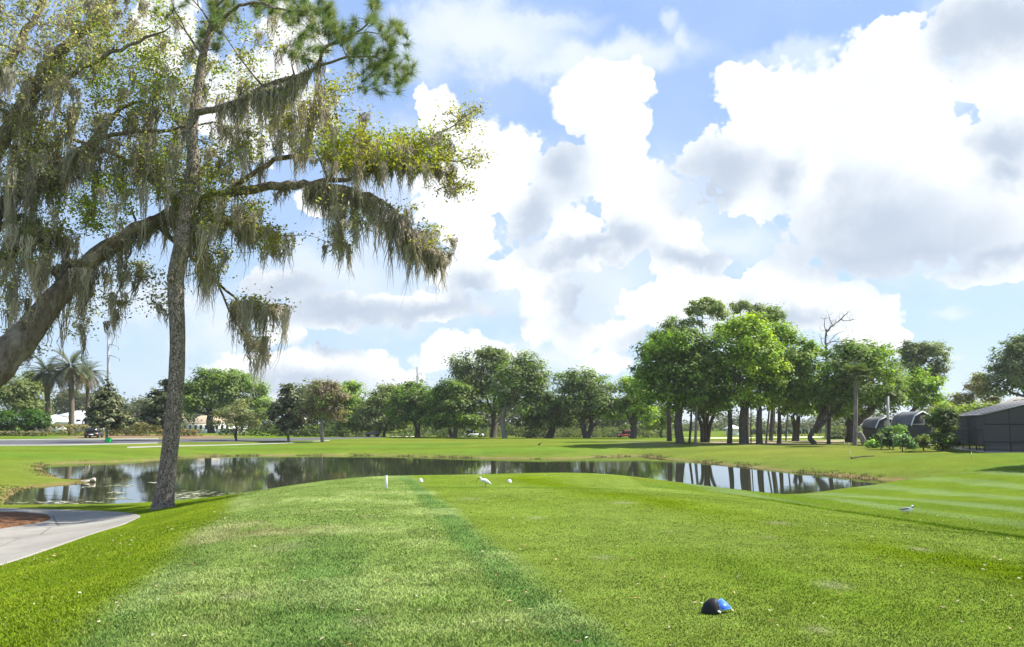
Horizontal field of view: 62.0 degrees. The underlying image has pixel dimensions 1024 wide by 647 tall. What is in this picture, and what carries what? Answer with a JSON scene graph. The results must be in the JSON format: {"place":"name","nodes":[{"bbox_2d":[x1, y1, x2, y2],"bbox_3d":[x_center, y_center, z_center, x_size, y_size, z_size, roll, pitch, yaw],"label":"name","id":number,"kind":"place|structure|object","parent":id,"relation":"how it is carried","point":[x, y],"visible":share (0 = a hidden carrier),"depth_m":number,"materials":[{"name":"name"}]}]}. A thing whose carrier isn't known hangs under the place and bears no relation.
{"place":"outdoors","nodes":[
{"label":"outdoors","id":0,"kind":"place"},
{"bbox_2d":[0,508,139,564],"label":"path","id":1,"kind":"structure","parent":0,"point":[59,527],"depth_m":20.96,"materials":[{"name":"concrete"}]},
{"bbox_2d":[0,437,382,444],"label":"road","id":2,"kind":"structure","parent":0,"point":[24,442],"depth_m":101.02,"materials":[{"name":"grey asphalt"}]},
{"bbox_2d":[0,442,156,445],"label":"kerb","id":3,"kind":"structure","parent":2,"relation":"on","point":[75,444],"depth_m":87.61,"materials":[{"name":"concrete"}]},
{"bbox_2d":[0,438,157,440],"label":"kerb","id":4,"kind":"structure","parent":2,"relation":"on","point":[77,439],"depth_m":102.42,"materials":[{"name":"concrete"}]},
{"bbox_2d":[84,428,103,437],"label":"car","id":5,"kind":"object","parent":2,"relation":"on","point":[90,432],"visible":1,"depth_m":109.62,"materials":[{"name":"black paint"}]},
{"bbox_2d":[127,440,329,447],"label":"pavement","id":6,"kind":"structure","parent":0,"point":[222,444],"depth_m":94.12,"materials":[{"name":"concrete"}]},
{"bbox_2d":[4,455,892,504],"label":"water","id":7,"kind":"structure","parent":0,"point":[222,475],"depth_m":50.19,"materials":[{"name":"grey liquid"}]},
{"bbox_2d":[81,478,95,481],"bbox_3d":[-20.873,7.699,41.897,0.819,0.257,0.617,2,-7,-13],"label":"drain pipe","id":8,"kind":"object","parent":7,"relation":"in","point":[91,480],"visible":0.87,"depth_m":41.77,"materials":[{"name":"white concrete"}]},
{"bbox_2d":[9,482,219,503],"bbox_3d":[-15.565,7.119,36.208,7.621,0.004,12.864,2,-7,-13],"label":"pond weed","id":9,"kind":"object","parent":7,"relation":"on","point":[187,496],"visible":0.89,"depth_m":33.97,"materials":[{"name":"green plant"}]},
{"bbox_2d":[0,424,1023,646],"bbox_3d":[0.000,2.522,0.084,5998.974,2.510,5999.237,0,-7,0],"label":"ground","id":10,"kind":"structure","parent":0,"point":[960,476],"depth_m":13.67,"materials":[{"name":"green plant"}]},
{"bbox_2d":[0,409,18,430],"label":"round shrub","id":11,"kind":"object","parent":10,"relation":"on","point":[7,418],"visible":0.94,"depth_m":116.58,"materials":[{"name":"green plant"}]},
{"bbox_2d":[0,372,48,430],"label":"tree","id":12,"kind":"object","parent":10,"relation":"on","point":[12,396],"visible":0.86,"depth_m":123.59,"materials":[{"name":"green plant"}]},
{"bbox_2d":[0,512,49,528],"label":"mulch bed","id":13,"kind":"object","parent":10,"relation":"on","point":[10,519],"visible":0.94,"depth_m":23.36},
{"bbox_2d":[0,0,497,399],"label":"live oak","id":14,"kind":"object","parent":13,"relation":"on","point":[31,173],"visible":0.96,"depth_m":27.22,"materials":[{"name":"green plant"}]},
{"bbox_2d":[0,430,50,435],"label":"flower bed","id":15,"kind":"object","parent":10,"relation":"on","point":[16,433],"visible":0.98,"depth_m":114.32,"materials":[{"name":"green plant"}]},
{"bbox_2d":[12,406,56,431],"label":"round shrub","id":16,"kind":"object","parent":10,"relation":"on","point":[41,420],"visible":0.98,"depth_m":116.40,"materials":[{"name":"green plant"}]},
{"bbox_2d":[11,369,57,430],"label":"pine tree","id":17,"kind":"object","parent":10,"relation":"on","point":[39,392],"visible":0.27,"depth_m":149.08,"materials":[{"name":"green plant"}]},
{"bbox_2d":[20,354,67,430],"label":"date palm","id":18,"kind":"object","parent":10,"relation":"on","point":[39,378],"visible":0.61,"depth_m":131.01,"materials":[{"name":"green plant"}]},
{"bbox_2d":[36,415,67,431],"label":"cottage","id":19,"kind":"structure","parent":10,"relation":"on","point":[59,420],"depth_m":182.16,"materials":[{"name":"white paint"}]},
{"bbox_2d":[44,348,93,433],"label":"date palm","id":20,"kind":"object","parent":10,"relation":"on","point":[69,373],"visible":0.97,"depth_m":129.09,"materials":[{"name":"green plant"}]},
{"bbox_2d":[59,411,84,421],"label":"villa","id":21,"kind":"object","parent":10,"relation":"on","point":[79,415],"visible":0.14,"depth_m":190.75,"materials":[{"name":"white paint"}]},
{"bbox_2d":[36,424,117,435],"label":"flower bed","id":22,"kind":"object","parent":10,"relation":"on","point":[62,426],"visible":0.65,"depth_m":120.12,"materials":[{"name":"green plant"}]},
{"bbox_2d":[70,356,110,430],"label":"date palm","id":23,"kind":"object","parent":10,"relation":"on","point":[89,386],"visible":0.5,"depth_m":135.59,"materials":[{"name":"green plant"}]},
{"bbox_2d":[74,421,132,431],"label":"house","id":24,"kind":"structure","parent":10,"relation":"on","point":[79,422],"depth_m":185.11,"materials":[{"name":"white paint"}]},
{"bbox_2d":[81,376,139,440],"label":"magnolia tree","id":25,"kind":"object","parent":10,"relation":"on","point":[104,412],"visible":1,"depth_m":95.30,"materials":[{"name":"green plant"}]},
{"bbox_2d":[107,330,119,390],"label":"transmission pole","id":26,"kind":"object","parent":10,"relation":"on","point":[108,359],"visible":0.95,"depth_m":250.45,"materials":[{"name":"metal"}]},
{"bbox_2d":[108,422,160,435],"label":"flower bed","id":27,"kind":"object","parent":10,"relation":"on","point":[137,424],"visible":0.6,"depth_m":119.86,"materials":[{"name":"green plant"}]},
{"bbox_2d":[136,376,192,429],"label":"magnolia tree","id":28,"kind":"object","parent":10,"relation":"on","point":[154,414],"visible":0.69,"depth_m":102.69,"materials":[{"name":"green plant"}]},
{"bbox_2d":[156,428,202,435],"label":"flower bed","id":29,"kind":"object","parent":10,"relation":"on","point":[189,431],"visible":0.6,"depth_m":120.31,"materials":[{"name":"green plant"}]},
{"bbox_2d":[182,416,234,428],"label":"pavilion","id":30,"kind":"structure","parent":10,"relation":"on","point":[200,424],"depth_m":173.72,"materials":[{"name":"white paint"}]},
{"bbox_2d":[187,429,237,432],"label":"garden wall","id":31,"kind":"structure","parent":10,"relation":"on","point":[205,431],"depth_m":153.87,"materials":[{"name":"white paint"}]},
{"bbox_2d":[182,364,274,432],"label":"live oak","id":32,"kind":"object","parent":10,"relation":"on","point":[203,390],"visible":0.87,"depth_m":145.12,"materials":[{"name":"green plant"}]},
{"bbox_2d":[205,399,273,440],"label":"crape tree","id":33,"kind":"object","parent":10,"relation":"on","point":[240,415],"visible":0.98,"depth_m":104.92,"materials":[{"name":"green plant"}]},
{"bbox_2d":[218,428,351,436],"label":"hedge","id":34,"kind":"object","parent":10,"relation":"on","point":[268,431],"visible":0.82,"depth_m":126.48,"materials":[{"name":"green plant"}]},
{"bbox_2d":[150,0,420,509],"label":"pine tree","id":35,"kind":"object","parent":10,"relation":"on","point":[164,495],"visible":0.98,"depth_m":25.84,"materials":[{"name":"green plant"}]},
{"bbox_2d":[264,382,309,440],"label":"magnolia tree","id":36,"kind":"object","parent":10,"relation":"on","point":[289,401],"visible":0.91,"depth_m":104.60,"materials":[{"name":"green plant"}]},
{"bbox_2d":[286,377,352,441],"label":"maple tree","id":37,"kind":"object","parent":10,"relation":"on","point":[326,390],"visible":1,"depth_m":102.83,"materials":[{"name":"green plant"}]},
{"bbox_2d":[312,379,372,435],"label":"live oak","id":38,"kind":"object","parent":10,"relation":"on","point":[352,388],"visible":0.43,"depth_m":138.03,"materials":[{"name":"green plant"}]},
{"bbox_2d":[365,428,381,435],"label":"golf cart","id":39,"kind":"object","parent":10,"relation":"on","point":[376,433],"visible":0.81,"depth_m":136.50,"materials":[{"name":"black paint"}]},
{"bbox_2d":[348,382,419,436],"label":"willow tree","id":40,"kind":"object","parent":10,"relation":"on","point":[378,420],"visible":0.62,"depth_m":135.48,"materials":[{"name":"green plant"}]},
{"bbox_2d":[385,475,387,487],"bbox_3d":[-3.127,3.962,21.182,0.070,0.362,0.070,2,-7,-17],"label":"yardage post","id":41,"kind":"object","parent":10,"relation":"on","point":[386,481],"visible":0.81,"depth_m":21.16,"materials":[{"name":"white paint"}]},
{"bbox_2d":[416,367,421,383],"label":"transmission pole","id":42,"kind":"object","parent":10,"relation":"on","point":[418,373],"visible":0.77,"depth_m":254.73,"materials":[{"name":"metal"}]},
{"bbox_2d":[379,376,459,436],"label":"live oak","id":43,"kind":"object","parent":10,"relation":"on","point":[414,410],"visible":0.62,"depth_m":129.87,"materials":[{"name":"green plant"}]},
{"bbox_2d":[417,377,486,437],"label":"live oak","id":44,"kind":"object","parent":10,"relation":"on","point":[454,390],"visible":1,"depth_m":124.23,"materials":[{"name":"green plant"}]},
{"bbox_2d":[0,453,934,504],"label":"shore grass","id":45,"kind":"structure","parent":10,"relation":"on","point":[8,492],"depth_m":50.32,"materials":[{"name":"plant"}]},
{"bbox_2d":[464,430,483,436],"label":"parked car","id":46,"kind":"object","parent":10,"relation":"on","point":[468,433],"visible":0.96,"depth_m":134.19,"materials":[{"name":"white paint"}]},
{"bbox_2d":[441,343,521,437],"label":"live oak","id":47,"kind":"object","parent":10,"relation":"on","point":[489,356],"visible":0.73,"depth_m":128.55,"materials":[{"name":"green plant"}]},
{"bbox_2d":[0,379,964,434],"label":"woods","id":48,"kind":"object","parent":10,"relation":"on","point":[62,402],"visible":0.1,"depth_m":260.08,"materials":[{"name":"green plant"}]},
{"bbox_2d":[476,477,490,486],"bbox_3d":[-0.733,4.079,21.977,0.401,0.246,0.142,0,-7,0],"label":"ibis","id":49,"kind":"object","parent":10,"relation":"on","point":[484,480],"visible":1,"depth_m":21.93,"materials":[{"name":"white"}]},
{"bbox_2d":[3,474,1022,646],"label":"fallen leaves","id":50,"kind":"object","parent":10,"relation":"on","point":[669,626],"visible":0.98,"depth_m":8.59,"materials":[{"name":"brown plant"}]},
{"bbox_2d":[483,349,559,437],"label":"live oak","id":51,"kind":"object","parent":10,"relation":"on","point":[533,385],"visible":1,"depth_m":120.11,"materials":[{"name":"green plant"}]},
{"bbox_2d":[107,412,949,438],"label":"undergrowth","id":52,"kind":"object","parent":10,"relation":"on","point":[836,433],"visible":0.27,"depth_m":139.68,"materials":[{"name":"green plant"}]},
{"bbox_2d":[525,424,548,437],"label":"hedge","id":53,"kind":"object","parent":10,"relation":"on","point":[538,433],"visible":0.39,"depth_m":126.81,"materials":[{"name":"green plant"}]},
{"bbox_2d":[509,387,578,437],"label":"live oak","id":54,"kind":"object","parent":10,"relation":"on","point":[532,422],"visible":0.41,"depth_m":122.04,"materials":[{"name":"green plant"}]},
{"bbox_2d":[548,364,632,437],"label":"live oak","id":55,"kind":"object","parent":10,"relation":"on","point":[595,399],"visible":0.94,"depth_m":119.43,"materials":[{"name":"green plant"}]},
{"bbox_2d":[615,430,630,437],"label":"parked car","id":56,"kind":"object","parent":10,"relation":"on","point":[624,433],"visible":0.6,"depth_m":130.34,"materials":[{"name":"red paint"}]},
{"bbox_2d":[610,373,661,438],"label":"live oak","id":57,"kind":"object","parent":10,"relation":"on","point":[645,410],"visible":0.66,"depth_m":118.87,"materials":[{"name":"green plant"}]},
{"bbox_2d":[482,425,825,437],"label":"tall grass","id":58,"kind":"structure","parent":10,"relation":"on","point":[597,430],"depth_m":140.49,"materials":[{"name":"green plant"}]},
{"bbox_2d":[638,405,684,437],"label":"tree","id":59,"kind":"object","parent":10,"relation":"on","point":[661,423],"visible":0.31,"depth_m":126.61,"materials":[{"name":"green plant"}]},
{"bbox_2d":[635,313,691,440],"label":"oak tree","id":60,"kind":"object","parent":10,"relation":"on","point":[667,324],"visible":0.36,"depth_m":97.67,"materials":[{"name":"green plant"}]},
{"bbox_2d":[626,324,737,443],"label":"live oak","id":61,"kind":"object","parent":10,"relation":"on","point":[661,372],"visible":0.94,"depth_m":83.51,"materials":[{"name":"green plant"}]},
{"bbox_2d":[668,383,706,442],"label":"young tree","id":62,"kind":"object","parent":10,"relation":"on","point":[690,427],"visible":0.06,"depth_m":85.32,"materials":[{"name":"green plant"}]},
{"bbox_2d":[681,350,722,443],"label":"young tree","id":63,"kind":"object","parent":10,"relation":"on","point":[701,381],"visible":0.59,"depth_m":83.31,"materials":[{"name":"green plant"}]},
{"bbox_2d":[677,295,734,418],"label":"pine tree","id":64,"kind":"object","parent":10,"relation":"on","point":[711,307],"visible":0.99,"depth_m":98.23,"materials":[{"name":"green plant"}]},
{"bbox_2d":[675,376,741,441],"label":"live oak","id":65,"kind":"object","parent":10,"relation":"on","point":[705,430],"visible":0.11,"depth_m":89.12,"materials":[{"name":"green plant"}]},
{"bbox_2d":[701,598,731,614],"bbox_3d":[1.737,2.409,7.298,0.249,0.122,0.176,5,-8,-36],"label":"marker","id":66,"kind":"object","parent":10,"relation":"on","point":[712,606],"visible":1,"depth_m":7.24,"materials":[{"name":"blue paint"}]},
{"bbox_2d":[698,364,741,442],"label":"live oak","id":67,"kind":"object","parent":10,"relation":"on","point":[722,399],"visible":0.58,"depth_m":84.99,"materials":[{"name":"green plant"}]},
{"bbox_2d":[723,425,738,434],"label":"shelter","id":68,"kind":"object","parent":10,"relation":"on","point":[735,430],"visible":0.42,"depth_m":187.68,"materials":[{"name":"white paint"}]},
{"bbox_2d":[710,437,754,438],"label":"sand bunker","id":69,"kind":"object","parent":10,"relation":"on","point":[725,438],"visible":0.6,"depth_m":118.47},
{"bbox_2d":[727,299,769,438],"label":"pine tree","id":70,"kind":"object","parent":10,"relation":"on","point":[737,307],"visible":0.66,"depth_m":99.87,"materials":[{"name":"green plant"}]},
{"bbox_2d":[702,310,797,443],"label":"oak tree","id":71,"kind":"object","parent":10,"relation":"on","point":[749,354],"visible":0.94,"depth_m":83.08,"materials":[{"name":"green plant"}]},
{"bbox_2d":[750,405,751,444],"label":"marker post","id":72,"kind":"object","parent":10,"relation":"on","point":[750,428],"visible":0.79,"depth_m":81.34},
{"bbox_2d":[732,368,788,443],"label":"live oak","id":73,"kind":"object","parent":10,"relation":"on","point":[767,392],"visible":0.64,"depth_m":83.11,"materials":[{"name":"green plant"}]},
{"bbox_2d":[755,390,785,440],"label":"young tree","id":74,"kind":"object","parent":10,"relation":"on","point":[773,423],"visible":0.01,"depth_m":94.23,"materials":[{"name":"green plant"}]},
{"bbox_2d":[761,371,786,442],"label":"young tree","id":75,"kind":"object","parent":10,"relation":"on","point":[768,416],"visible":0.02,"depth_m":86.25,"materials":[{"name":"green plant"}]},
{"bbox_2d":[755,302,800,439],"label":"oak tree","id":76,"kind":"object","parent":10,"relation":"on","point":[772,312],"visible":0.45,"depth_m":99.58,"materials":[{"name":"green plant"}]},
{"bbox_2d":[761,318,828,442],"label":"oak tree","id":77,"kind":"object","parent":10,"relation":"on","point":[803,371],"visible":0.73,"depth_m":84.98,"materials":[{"name":"green plant"}]},
{"bbox_2d":[752,428,839,435],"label":"tennis fence","id":78,"kind":"object","parent":10,"relation":"on","point":[784,430],"visible":0.26,"depth_m":161.35,"materials":[{"name":"green metal"}]},
{"bbox_2d":[783,373,810,440],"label":"young tree","id":79,"kind":"object","parent":10,"relation":"on","point":[787,415],"visible":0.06,"depth_m":96.19,"materials":[{"name":"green plant"}]},
{"bbox_2d":[776,380,818,440],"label":"live oak","id":80,"kind":"object","parent":10,"relation":"on","point":[796,429],"visible":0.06,"depth_m":95.11,"materials":[{"name":"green plant"}]},
{"bbox_2d":[809,371,846,443],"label":"young tree","id":81,"kind":"object","parent":10,"relation":"on","point":[828,427],"visible":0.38,"depth_m":83.21,"materials":[{"name":"green plant"}]},
{"bbox_2d":[819,310,854,438],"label":"dead tree","id":82,"kind":"object","parent":10,"relation":"on","point":[826,335],"visible":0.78,"depth_m":104.41,"materials":[{"name":"brown plant"}]},
{"bbox_2d":[836,360,873,444],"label":"cabbage palm","id":83,"kind":"object","parent":10,"relation":"on","point":[858,369],"visible":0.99,"depth_m":76.46,"materials":[{"name":"green plant"}]},
{"bbox_2d":[802,335,910,443],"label":"live oak","id":84,"kind":"object","parent":10,"relation":"on","point":[845,396],"visible":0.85,"depth_m":82.08,"materials":[{"name":"green plant"}]},
{"bbox_2d":[857,431,866,445],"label":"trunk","id":85,"kind":"object","parent":10,"relation":"on","point":[861,436],"visible":0.7,"depth_m":75.16,"materials":[{"name":"grey plant"}]},
{"bbox_2d":[817,336,910,441],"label":"live oak","id":86,"kind":"object","parent":10,"relation":"on","point":[895,398],"visible":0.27,"depth_m":88.70,"materials":[{"name":"green plant"}]},
{"bbox_2d":[863,439,884,447],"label":"bush","id":87,"kind":"object","parent":10,"relation":"on","point":[871,443],"visible":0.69,"depth_m":69.12,"materials":[{"name":"green plant"}]},
{"bbox_2d":[861,416,891,441],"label":"barn shed","id":88,"kind":"structure","parent":10,"relation":"on","point":[870,426],"depth_m":76.74,"materials":[{"name":"grey metal"}]},
{"bbox_2d":[875,432,883,449],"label":"cordyline plant","id":89,"kind":"object","parent":10,"relation":"on","point":[881,434],"visible":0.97,"depth_m":65.36,"materials":[{"name":"green plant"}]},
{"bbox_2d":[872,425,899,448],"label":"bush","id":90,"kind":"object","parent":10,"relation":"on","point":[887,440],"visible":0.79,"depth_m":66.15,"materials":[{"name":"green plant"}]},
{"bbox_2d":[887,397,888,447],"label":"utility pole","id":91,"kind":"object","parent":10,"relation":"on","point":[888,413],"visible":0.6,"depth_m":69.55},
{"bbox_2d":[892,423,906,448],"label":"bush","id":92,"kind":"object","parent":10,"relation":"on","point":[898,429],"visible":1,"depth_m":65.30,"materials":[{"name":"green plant"}]},
{"bbox_2d":[890,431,918,451],"bbox_3d":[27.831,8.398,60.463,2.078,1.587,1.488,0,-7,0],"label":"bush","id":93,"kind":"object","parent":10,"relation":"on","point":[906,441],"visible":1,"depth_m":60.19,"materials":[{"name":"green plant"}]},
{"bbox_2d":[899,505,914,514],"bbox_3d":[9.107,4.288,19.632,0.353,0.214,0.108,0,-7,0],"label":"plover","id":94,"kind":"object","parent":10,"relation":"on","point":[906,509],"visible":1,"depth_m":19.60,"materials":[{"name":"white"}]},
{"bbox_2d":[890,411,934,445],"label":"barn shed","id":95,"kind":"structure","parent":10,"relation":"on","point":[913,423],"depth_m":71.77,"materials":[{"name":"grey metal"}]},
{"bbox_2d":[915,426,922,437],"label":"door","id":96,"kind":"structure","parent":95,"relation":"in","point":[918,429],"depth_m":71.57,"materials":[{"name":"paint"}]},
{"bbox_2d":[923,426,931,441],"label":"door","id":97,"kind":"structure","parent":95,"relation":"in","point":[925,429],"depth_m":71.59,"materials":[{"name":"paint"}]},
{"bbox_2d":[892,363,951,411],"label":"oak tree","id":98,"kind":"object","parent":10,"relation":"on","point":[923,392],"visible":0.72,"depth_m":90.88,"materials":[{"name":"green plant"}]},
{"bbox_2d":[911,434,932,450],"bbox_3d":[29.626,8.608,61.527,1.809,1.320,1.632,0,-7,0],"label":"bush","id":99,"kind":"object","parent":10,"relation":"on","point":[921,441],"visible":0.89,"depth_m":61.32,"materials":[{"name":"green plant"}]},
{"bbox_2d":[893,337,954,408],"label":"pine tree","id":100,"kind":"object","parent":10,"relation":"on","point":[932,349],"visible":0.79,"depth_m":117.28,"materials":[{"name":"green plant"}]},
{"bbox_2d":[919,404,964,450],"bbox_3d":[29.997,7.311,59.568,3.061,3.390,2.694,0,-7,0],"label":"bush","id":101,"kind":"object","parent":10,"relation":"on","point":[943,420],"visible":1,"depth_m":59.16,"materials":[{"name":"green plant"}]},
{"bbox_2d":[926,400,997,446],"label":"bush","id":102,"kind":"object","parent":10,"relation":"on","point":[966,408],"visible":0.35,"depth_m":69.68,"materials":[{"name":"green plant"}]},
{"bbox_2d":[946,368,1004,407],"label":"bamboo clump","id":103,"kind":"object","parent":10,"relation":"on","point":[972,387],"visible":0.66,"depth_m":114.99,"materials":[{"name":"plant"}]},
{"bbox_2d":[950,447,1021,452],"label":"pool deck","id":104,"kind":"structure","parent":10,"relation":"on","point":[974,449],"depth_m":59.29,"materials":[{"name":"concrete"}]},
{"bbox_2d":[950,399,1023,451],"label":"pool cage","id":105,"kind":"object","parent":104,"relation":"on","point":[998,427],"visible":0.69,"depth_m":55.43,"materials":[{"name":"grey metal"}]},
{"bbox_2d":[974,329,1023,398],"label":"live oak","id":106,"kind":"object","parent":10,"relation":"on","point":[1009,368],"visible":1,"depth_m":111.43,"materials":[{"name":"green plant"}]},
{"bbox_2d":[1002,397,1023,402],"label":"house","id":107,"kind":"structure","parent":10,"relation":"on","point":[1015,398],"depth_m":77.78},
{"bbox_2d":[0,0,1023,423],"label":"sky","id":108,"kind":"structure","parent":0,"point":[818,159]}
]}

